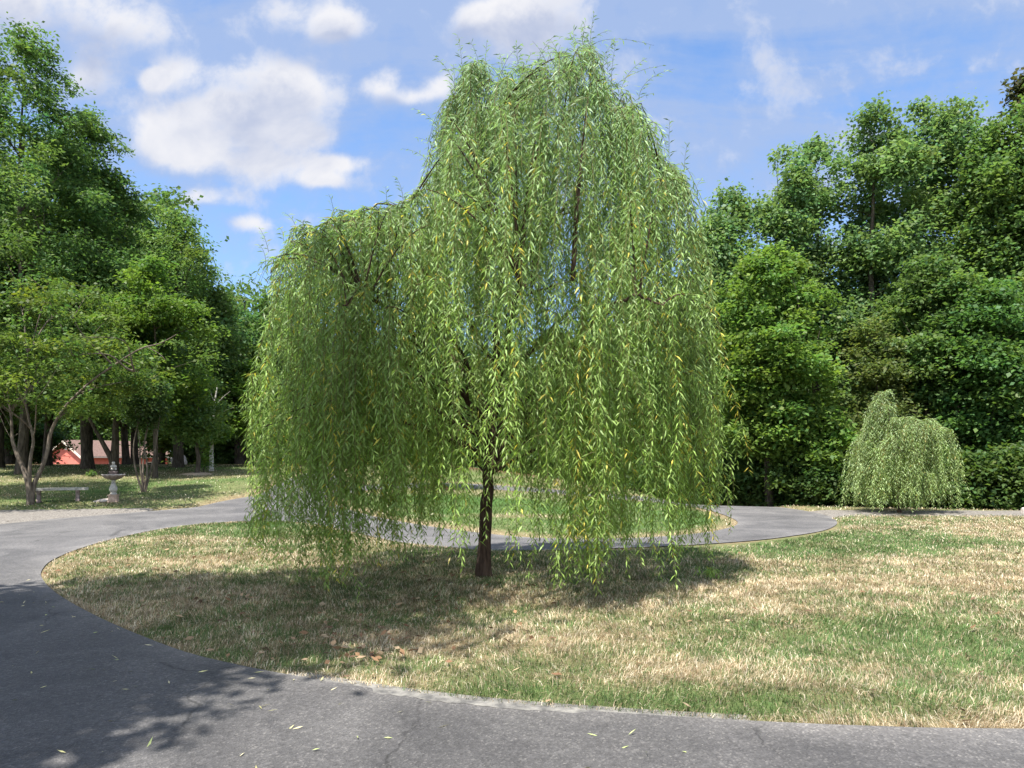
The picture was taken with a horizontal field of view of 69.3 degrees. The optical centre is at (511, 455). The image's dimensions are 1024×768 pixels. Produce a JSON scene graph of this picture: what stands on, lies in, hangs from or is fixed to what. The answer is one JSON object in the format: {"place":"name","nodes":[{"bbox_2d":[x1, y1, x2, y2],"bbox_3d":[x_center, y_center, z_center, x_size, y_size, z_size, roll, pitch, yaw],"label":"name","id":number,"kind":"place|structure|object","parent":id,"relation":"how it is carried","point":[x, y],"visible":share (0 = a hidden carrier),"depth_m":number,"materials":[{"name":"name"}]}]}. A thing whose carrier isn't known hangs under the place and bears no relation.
{"place":"outdoors","nodes":[
{"label":"outdoors","id":0,"kind":"place"},
{"bbox_2d":[170,455,186,464],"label":"boulder","id":1,"kind":"object","parent":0,"point":[185,461],"visible":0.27,"depth_m":46.77,"materials":[{"name":"grey stone"}]},
{"bbox_2d":[0,464,1015,510],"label":"verge grass","id":2,"kind":"structure","parent":0,"point":[201,470],"depth_m":27.28,"materials":[{"name":"green plant"}]},
{"bbox_2d":[0,461,1023,728],"bbox_3d":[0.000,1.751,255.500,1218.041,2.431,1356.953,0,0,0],"label":"ground","id":3,"kind":"structure","parent":0,"point":[218,493],"depth_m":7.47,"materials":[{"name":"green plant"}]},
{"bbox_2d":[4,412,39,437],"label":"woodland tree","id":4,"kind":"object","parent":3,"relation":"on","point":[5,422],"visible":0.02,"depth_m":50.63,"materials":[{"name":"green plant"}]},
{"bbox_2d":[0,158,56,291],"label":"oak tree","id":5,"kind":"object","parent":3,"relation":"on","point":[12,175],"visible":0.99,"depth_m":25.35,"materials":[{"name":"green plant"}]},
{"bbox_2d":[4,410,59,463],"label":"woodland tree","id":6,"kind":"object","parent":3,"relation":"on","point":[10,459],"visible":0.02,"depth_m":54.73,"materials":[{"name":"green plant"}]},
{"bbox_2d":[4,422,68,457],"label":"shrub","id":7,"kind":"object","parent":3,"relation":"on","point":[7,444],"visible":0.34,"depth_m":56.01,"materials":[{"name":"green plant"}]},
{"bbox_2d":[0,141,89,467],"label":"oak tree","id":8,"kind":"object","parent":3,"relation":"on","point":[2,451],"visible":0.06,"depth_m":38.00,"materials":[{"name":"green plant"}]},
{"bbox_2d":[28,421,79,463],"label":"shrub","id":9,"kind":"object","parent":3,"relation":"on","point":[39,455],"visible":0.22,"depth_m":58.16,"materials":[{"name":"green plant"}]},
{"bbox_2d":[36,487,88,502],"bbox_3d":[-13.599,1.171,22.214,1.560,0.430,0.459,0,0,-26],"label":"stone bench","id":10,"kind":"object","parent":3,"relation":"on","point":[39,490],"visible":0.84,"depth_m":22.14,"materials":[{"name":"stone"}]},
{"bbox_2d":[0,126,143,465],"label":"oak tree","id":11,"kind":"object","parent":3,"relation":"on","point":[50,455],"depth_m":41.64,"materials":[{"name":"green plant"}]},
{"bbox_2d":[38,413,107,439],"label":"woodland tree","id":12,"kind":"object","parent":3,"relation":"on","point":[69,426],"visible":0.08,"depth_m":108.01,"materials":[{"name":"green plant"}]},
{"bbox_2d":[3,191,144,462],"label":"oak tree","id":13,"kind":"object","parent":3,"relation":"on","point":[83,286],"depth_m":43.48,"materials":[{"name":"green plant"}]},
{"bbox_2d":[0,508,152,523],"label":"gravel shoulder","id":14,"kind":"object","parent":3,"relation":"on","point":[11,516],"visible":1,"depth_m":19.20},
{"bbox_2d":[0,101,174,468],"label":"oak tree","id":15,"kind":"object","parent":3,"relation":"on","point":[117,182],"visible":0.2,"depth_m":36.66,"materials":[{"name":"green plant"}]},
{"bbox_2d":[0,11,176,474],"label":"oak tree","id":16,"kind":"object","parent":3,"relation":"on","point":[55,149],"visible":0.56,"depth_m":32.30,"materials":[{"name":"green plant"}]},
{"bbox_2d":[85,470,97,476],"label":"seedling","id":17,"kind":"object","parent":3,"relation":"on","point":[92,474],"visible":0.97,"depth_m":31.31,"materials":[{"name":"green plant"}]},
{"bbox_2d":[53,418,130,440],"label":"woodland tree","id":18,"kind":"object","parent":3,"relation":"on","point":[95,438],"visible":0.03,"depth_m":108.49,"materials":[{"name":"green plant"}]},
{"bbox_2d":[93,498,107,501],"bbox_3d":[-12.188,1.305,22.009,0.494,0.150,0.108,0,0,-6],"label":"stone ornament","id":19,"kind":"object","parent":3,"relation":"on","point":[102,500],"visible":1,"depth_m":21.97,"materials":[{"name":"white stone"}]},
{"bbox_2d":[20,281,196,473],"bbox_3d":[-17.721,-3.295,32.803,6.823,8.441,6.793,0,0,42],"label":"forked tree","id":20,"kind":"object","parent":3,"relation":"on","point":[112,455],"visible":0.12,"depth_m":32.12,"materials":[{"name":"green plant"}]},
{"bbox_2d":[52,440,171,463],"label":"pink house","id":21,"kind":"structure","parent":3,"relation":"on","point":[100,456],"depth_m":88.55,"materials":[{"name":"pink paint"}]},
{"bbox_2d":[101,471,124,502],"bbox_3d":[-11.903,0.917,22.120,0.654,0.931,0.654,0,0,-12],"label":"birdbath","id":22,"kind":"object","parent":3,"relation":"on","point":[113,477],"visible":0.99,"depth_m":22.02,"materials":[{"name":"stone"}]},
{"bbox_2d":[110,462,116,469],"bbox_3d":[-11.876,0.300,22.081,0.178,0.260,0.168,0,0,-35],"label":"cherub statue","id":23,"kind":"object","parent":22,"relation":"on","point":[113,466],"visible":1,"depth_m":22.07,"materials":[{"name":"stone"}]},
{"bbox_2d":[0,269,238,504],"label":"crape myrtle","id":24,"kind":"object","parent":3,"relation":"on","point":[59,296],"visible":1,"depth_m":21.32,"materials":[{"name":"green plant"}]},
{"bbox_2d":[93,422,172,463],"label":"woodland tree","id":25,"kind":"object","parent":3,"relation":"on","point":[109,435],"visible":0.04,"depth_m":106.50,"materials":[{"name":"green plant"}]},
{"bbox_2d":[62,189,219,464],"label":"oak tree","id":26,"kind":"object","parent":3,"relation":"on","point":[126,460],"visible":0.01,"depth_m":44.83,"materials":[{"name":"green plant"}]},
{"bbox_2d":[110,423,172,463],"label":"woodland tree","id":27,"kind":"object","parent":3,"relation":"on","point":[162,451],"visible":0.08,"depth_m":54.82,"materials":[{"name":"green plant"}]},
{"bbox_2d":[108,367,181,491],"bbox_3d":[-12.441,-0.860,25.151,2.289,4.347,3.015,0,0,-21],"label":"crape myrtle","id":28,"kind":"object","parent":3,"relation":"on","point":[140,414],"visible":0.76,"depth_m":24.87,"materials":[{"name":"green plant"}]},
{"bbox_2d":[78,253,232,477],"bbox_3d":[-14.745,-3.744,31.073,5.693,9.436,5.863,0,0,0],"label":"dogwood tree","id":29,"kind":"object","parent":3,"relation":"on","point":[161,313],"visible":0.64,"depth_m":30.74,"materials":[{"name":"green plant"}]},
{"bbox_2d":[75,215,247,464],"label":"oak tree","id":30,"kind":"object","parent":3,"relation":"on","point":[136,453],"depth_m":45.74,"materials":[{"name":"green plant"}]},
{"bbox_2d":[142,183,190,462],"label":"woodland tree","id":31,"kind":"object","parent":3,"relation":"on","point":[163,195],"visible":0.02,"depth_m":59.66,"materials":[{"name":"green plant"}]},
{"bbox_2d":[111,199,235,467],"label":"oak tree","id":32,"kind":"object","parent":3,"relation":"on","point":[187,255],"visible":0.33,"depth_m":37.27,"materials":[{"name":"green plant"}]},
{"bbox_2d":[158,437,209,463],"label":"shrub","id":33,"kind":"object","parent":3,"relation":"on","point":[190,456],"visible":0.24,"depth_m":54.08,"materials":[{"name":"green plant"}]},
{"bbox_2d":[139,183,240,441],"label":"woodland tree","id":34,"kind":"object","parent":3,"relation":"on","point":[172,204],"visible":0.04,"depth_m":53.51,"materials":[{"name":"green plant"}]},
{"bbox_2d":[150,364,241,472],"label":"young tree","id":35,"kind":"object","parent":3,"relation":"on","point":[198,425],"visible":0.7,"depth_m":32.52,"materials":[{"name":"green plant"}]},
{"bbox_2d":[179,472,212,474],"bbox_3d":[-14.114,0.801,32.953,1.508,0.138,1.571,0,0,0],"label":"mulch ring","id":36,"kind":"object","parent":3,"relation":"on","point":[200,473],"visible":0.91,"depth_m":32.65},
{"bbox_2d":[194,446,216,471],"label":"sapling","id":37,"kind":"object","parent":3,"relation":"on","point":[205,459],"visible":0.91,"depth_m":33.78,"materials":[{"name":"green plant"}]},
{"bbox_2d":[186,391,241,470],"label":"white barked tree","id":38,"kind":"object","parent":3,"relation":"on","point":[226,434],"visible":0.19,"depth_m":34.94,"materials":[{"name":"green plant"}]},
{"bbox_2d":[162,277,267,464],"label":"dogwood tree","id":39,"kind":"object","parent":3,"relation":"on","point":[225,315],"visible":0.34,"depth_m":39.38,"materials":[{"name":"green plant"}]},
{"bbox_2d":[193,437,269,463],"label":"shrub","id":40,"kind":"object","parent":3,"relation":"on","point":[224,453],"visible":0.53,"depth_m":52.12,"materials":[{"name":"green plant"}]},
{"bbox_2d":[220,289,256,409],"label":"woodland tree","id":41,"kind":"object","parent":3,"relation":"on","point":[241,313],"depth_m":55.09,"materials":[{"name":"green plant"}]},
{"bbox_2d":[231,296,252,319],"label":"woodland tree","id":42,"kind":"object","parent":3,"relation":"on","point":[240,301],"depth_m":60.07,"materials":[{"name":"green plant"}]},
{"bbox_2d":[199,273,286,463],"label":"woodland tree","id":43,"kind":"object","parent":3,"relation":"on","point":[239,448],"visible":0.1,"depth_m":51.41,"materials":[{"name":"green plant"}]},
{"bbox_2d":[216,359,285,465],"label":"dogwood tree","id":44,"kind":"object","parent":3,"relation":"on","point":[240,383],"visible":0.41,"depth_m":39.21,"materials":[{"name":"green plant"}]},
{"bbox_2d":[238,287,332,461],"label":"woodland tree","id":45,"kind":"object","parent":3,"relation":"on","point":[264,300],"visible":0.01,"depth_m":54.32,"materials":[{"name":"green plant"}]},
{"bbox_2d":[267,373,328,454],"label":"dogwood tree","id":46,"kind":"object","parent":3,"relation":"on","point":[287,422],"visible":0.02,"depth_m":41.48,"materials":[{"name":"green plant"}]},
{"bbox_2d":[274,292,331,463],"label":"woodland tree","id":47,"kind":"object","parent":3,"relation":"on","point":[314,337],"depth_m":57.53,"materials":[{"name":"green plant"}]},
{"bbox_2d":[35,274,721,472],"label":"woods","id":48,"kind":"object","parent":3,"relation":"on","point":[248,302],"depth_m":98.39,"materials":[{"name":"green plant"}]},
{"bbox_2d":[408,372,480,484],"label":"island tree","id":49,"kind":"object","parent":3,"relation":"on","point":[447,441],"visible":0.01,"depth_m":26.83,"materials":[{"name":"green plant"}]},
{"bbox_2d":[406,438,482,466],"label":"shrub","id":50,"kind":"object","parent":3,"relation":"on","point":[469,457],"visible":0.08,"depth_m":44.69,"materials":[{"name":"green plant"}]},
{"bbox_2d":[443,342,486,447],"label":"woodland tree","id":51,"kind":"object","parent":3,"relation":"on","point":[470,394],"visible":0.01,"depth_m":50.51,"materials":[{"name":"green plant"}]},
{"bbox_2d":[227,11,752,603],"bbox_3d":[-0.244,-1.844,9.345,6.209,7.759,5.976,0,0,-15],"label":"weeping willow","id":52,"kind":"object","parent":3,"relation":"on","point":[377,375],"visible":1,"depth_m":7.89,"materials":[{"name":"green plant"}]},
{"bbox_2d":[464,340,535,444],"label":"woodland tree","id":53,"kind":"object","parent":3,"relation":"on","point":[500,402],"visible":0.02,"depth_m":48.73,"materials":[{"name":"green plant"}]},
{"bbox_2d":[468,435,544,474],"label":"shrub","id":54,"kind":"object","parent":3,"relation":"on","point":[516,460],"visible":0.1,"depth_m":42.88,"materials":[{"name":"green plant"}]},
{"bbox_2d":[0,467,1023,767],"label":"asphalt drive","id":55,"kind":"structure","parent":3,"relation":"on","point":[76,691],"depth_m":4.43,"materials":[{"name":"grey asphalt"}]},
{"bbox_2d":[12,579,685,767],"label":"fallen leaves","id":56,"kind":"object","parent":55,"relation":"on","point":[149,743],"visible":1,"depth_m":4.33,"materials":[{"name":"green plant"}]},
{"bbox_2d":[288,672,748,719],"bbox_3d":[-0.124,1.607,4.939,3.618,0.058,0.550,0,0,18],"label":"concrete edging","id":57,"kind":"object","parent":3,"relation":"on","point":[447,698],"visible":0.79,"depth_m":4.74,"materials":[{"name":"grey concrete"}]},
{"bbox_2d":[326,488,736,537],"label":"island grass","id":58,"kind":"structure","parent":3,"relation":"on","point":[525,525],"depth_m":18.66,"materials":[{"name":"green plant"}]},
{"bbox_2d":[43,547,1019,720],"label":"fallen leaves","id":59,"kind":"object","parent":3,"relation":"on","point":[376,658],"visible":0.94,"depth_m":6.46,"materials":[{"name":"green plant"}]},
{"bbox_2d":[516,329,572,449],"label":"woodland tree","id":60,"kind":"object","parent":3,"relation":"on","point":[537,379],"visible":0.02,"depth_m":46.38,"materials":[{"name":"green plant"}]},
{"bbox_2d":[526,431,588,479],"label":"shrub","id":61,"kind":"object","parent":3,"relation":"on","point":[551,463],"visible":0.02,"depth_m":41.61,"materials":[{"name":"green plant"}]},
{"bbox_2d":[548,318,615,481],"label":"woodland tree","id":62,"kind":"object","parent":3,"relation":"on","point":[574,375],"depth_m":43.34,"materials":[{"name":"green plant"}]},
{"bbox_2d":[594,429,648,492],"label":"shrub","id":63,"kind":"object","parent":3,"relation":"on","point":[620,461],"visible":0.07,"depth_m":36.96,"materials":[{"name":"green plant"}]},
{"bbox_2d":[606,286,660,444],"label":"woodland tree","id":64,"kind":"object","parent":3,"relation":"on","point":[618,382],"depth_m":39.59,"materials":[{"name":"green plant"}]},
{"bbox_2d":[615,430,716,503],"bbox_3d":[7.181,0.749,34.015,4.789,4.202,5.120,0,0,-22],"label":"shrub","id":65,"kind":"object","parent":3,"relation":"on","point":[638,482],"visible":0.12,"depth_m":33.61,"materials":[{"name":"green plant"}]},
{"bbox_2d":[624,273,745,457],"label":"woodland tree","id":66,"kind":"object","parent":3,"relation":"on","point":[672,383],"visible":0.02,"depth_m":34.99,"materials":[{"name":"green plant"}]},
{"bbox_2d":[656,266,745,456],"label":"woodland tree","id":67,"kind":"object","parent":3,"relation":"on","point":[718,394],"depth_m":36.79,"materials":[{"name":"green plant"}]},
{"bbox_2d":[670,444,751,505],"bbox_3d":[7.763,0.933,27.601,2.961,2.762,3.461,0,0,-30],"label":"shrub","id":68,"kind":"object","parent":3,"relation":"on","point":[725,461],"visible":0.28,"depth_m":26.93,"materials":[{"name":"green plant"}]},
{"bbox_2d":[660,204,763,504],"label":"woodland tree","id":69,"kind":"object","parent":3,"relation":"on","point":[720,242],"visible":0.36,"depth_m":28.21,"materials":[{"name":"green plant"}]},
{"bbox_2d":[677,176,775,505],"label":"woodland tree","id":70,"kind":"object","parent":3,"relation":"on","point":[735,197],"visible":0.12,"depth_m":29.39,"materials":[{"name":"green plant"}]},
{"bbox_2d":[719,454,797,506],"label":"shrub","id":71,"kind":"object","parent":3,"relation":"on","point":[749,482],"visible":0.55,"depth_m":25.91,"materials":[{"name":"green plant"}]},
{"bbox_2d":[673,240,860,506],"bbox_3d":[8.412,-2.604,25.416,6.310,9.313,6.262,0,0,0],"label":"maple tree","id":72,"kind":"object","parent":3,"relation":"on","point":[766,368],"visible":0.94,"depth_m":24.38,"materials":[{"name":"green plant"}]},
{"bbox_2d":[713,142,848,392],"bbox_3d":[10.534,-5.102,30.082,5.639,14.876,5.105,0,0,0],"label":"woodland tree","id":73,"kind":"object","parent":3,"relation":"on","point":[782,224],"visible":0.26,"depth_m":29.01,"materials":[{"name":"green plant"}]},
{"bbox_2d":[725,253,846,493],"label":"woodland tree","id":74,"kind":"object","parent":3,"relation":"on","point":[832,391],"depth_m":38.52,"materials":[{"name":"green plant"}]},
{"bbox_2d":[750,451,837,506],"bbox_3d":[9.795,1.051,24.982,3.452,2.711,3.550,0,0,0],"label":"shrub","id":75,"kind":"object","parent":3,"relation":"on","point":[782,472],"visible":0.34,"depth_m":24.64,"materials":[{"name":"green plant"}]},
{"bbox_2d":[758,131,864,403],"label":"woodland tree","id":76,"kind":"object","parent":3,"relation":"on","point":[816,146],"visible":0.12,"depth_m":30.42,"materials":[{"name":"green plant"}]},
{"bbox_2d":[794,296,849,413],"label":"woodland tree","id":77,"kind":"object","parent":3,"relation":"on","point":[837,386],"depth_m":38.86,"materials":[{"name":"green plant"}]},
{"bbox_2d":[780,402,865,504],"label":"maple tree","id":78,"kind":"object","parent":3,"relation":"on","point":[833,444],"visible":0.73,"depth_m":23.98,"materials":[{"name":"green plant"}]},
{"bbox_2d":[781,455,888,507],"bbox_3d":[10.421,1.126,23.986,3.320,2.308,3.116,0,0,39],"label":"shrub","id":79,"kind":"object","parent":3,"relation":"on","point":[822,477],"visible":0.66,"depth_m":23.52,"materials":[{"name":"green plant"}]},
{"bbox_2d":[815,452,906,507],"bbox_3d":[11.345,0.921,23.487,3.095,2.422,3.090,0,0,0],"label":"shrub","id":80,"kind":"object","parent":3,"relation":"on","point":[847,484],"visible":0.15,"depth_m":23.09,"materials":[{"name":"green plant"}]},
{"bbox_2d":[811,281,922,420],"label":"woodland tree","id":81,"kind":"object","parent":3,"relation":"on","point":[845,389],"visible":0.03,"depth_m":38.65,"materials":[{"name":"green plant"}]},
{"bbox_2d":[795,90,947,393],"bbox_3d":[14.339,-5.949,29.265,4.766,16.548,5.176,0,0,-45],"label":"woodland tree","id":82,"kind":"object","parent":3,"relation":"on","point":[866,259],"visible":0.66,"depth_m":28.77,"materials":[{"name":"green plant"}]},
{"bbox_2d":[818,312,936,463],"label":"maple tree","id":83,"kind":"object","parent":3,"relation":"on","point":[875,370],"visible":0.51,"depth_m":25.67,"materials":[{"name":"green plant"}]},
{"bbox_2d":[836,389,973,512],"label":"young willow","id":84,"kind":"object","parent":3,"relation":"on","point":[882,451],"visible":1,"depth_m":19.75,"materials":[{"name":"green plant"}]},
{"bbox_2d":[857,95,970,428],"bbox_3d":[16.650,-6.339,30.921,5.042,17.296,4.781,0,0,0],"label":"woodland tree","id":85,"kind":"object","parent":3,"relation":"on","point":[916,110],"visible":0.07,"depth_m":30.48,"materials":[{"name":"green plant"}]},
{"bbox_2d":[810,510,1023,517],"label":"gravel track","id":86,"kind":"structure","parent":3,"relation":"on","point":[835,513],"depth_m":20.13,"materials":[{"name":"beige gravel"}]},
{"bbox_2d":[904,405,946,444],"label":"woodland tree","id":87,"kind":"object","parent":3,"relation":"on","point":[922,413],"depth_m":39.25,"materials":[{"name":"green plant"}]},
{"bbox_2d":[858,251,1002,418],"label":"maple tree","id":88,"kind":"object","parent":3,"relation":"on","point":[927,287],"visible":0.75,"depth_m":25.74,"materials":[{"name":"green plant"}]},
{"bbox_2d":[890,448,975,508],"bbox_3d":[13.028,0.761,23.216,3.375,2.739,3.018,0,0,0],"label":"shrub","id":89,"kind":"object","parent":3,"relation":"on","point":[934,506],"visible":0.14,"depth_m":22.46,"materials":[{"name":"green plant"}]},
{"bbox_2d":[893,88,1015,443],"bbox_3d":[18.143,-6.128,29.760,5.350,16.899,4.461,0,0,21],"label":"woodland tree","id":90,"kind":"object","parent":3,"relation":"on","point":[960,126],"visible":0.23,"depth_m":29.45,"materials":[{"name":"green plant"}]},
{"bbox_2d":[897,274,1023,459],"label":"maple tree","id":91,"kind":"object","parent":3,"relation":"on","point":[986,320],"visible":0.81,"depth_m":24.28,"materials":[{"name":"green plant"}]},
{"bbox_2d":[923,112,1023,391],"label":"woodland tree","id":92,"kind":"object","parent":3,"relation":"on","point":[980,235],"visible":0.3,"depth_m":27.62,"materials":[{"name":"green plant"}]},
{"bbox_2d":[934,445,1021,509],"bbox_3d":[14.026,0.958,22.595,2.993,2.581,3.117,0,0,0],"label":"shrub","id":93,"kind":"object","parent":3,"relation":"on","point":[977,488],"visible":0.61,"depth_m":22.09,"materials":[{"name":"green plant"}]},
{"bbox_2d":[952,78,1023,402],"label":"woodland tree","id":94,"kind":"object","parent":3,"relation":"on","point":[999,171],"visible":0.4,"depth_m":26.87,"materials":[{"name":"green plant"}]},
{"bbox_2d":[963,439,1023,509],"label":"shrub","id":95,"kind":"object","parent":3,"relation":"on","point":[1011,465],"visible":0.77,"depth_m":21.80,"materials":[{"name":"green plant"}]},
{"bbox_2d":[997,67,1023,131],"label":"woodland tree","id":96,"kind":"object","parent":3,"relation":"on","point":[1017,83],"visible":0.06,"depth_m":36.13,"materials":[{"name":"green plant"}]},
{"bbox_2d":[999,440,1023,508],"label":"shrub","id":97,"kind":"object","parent":3,"relation":"on","point":[1022,446],"visible":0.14,"depth_m":21.94,"materials":[{"name":"green plant"}]},
{"bbox_2d":[0,0,1023,379],"label":"sky","id":98,"kind":"structure","parent":0,"point":[266,110],"materials":[{"name":"blue"}]}
]}

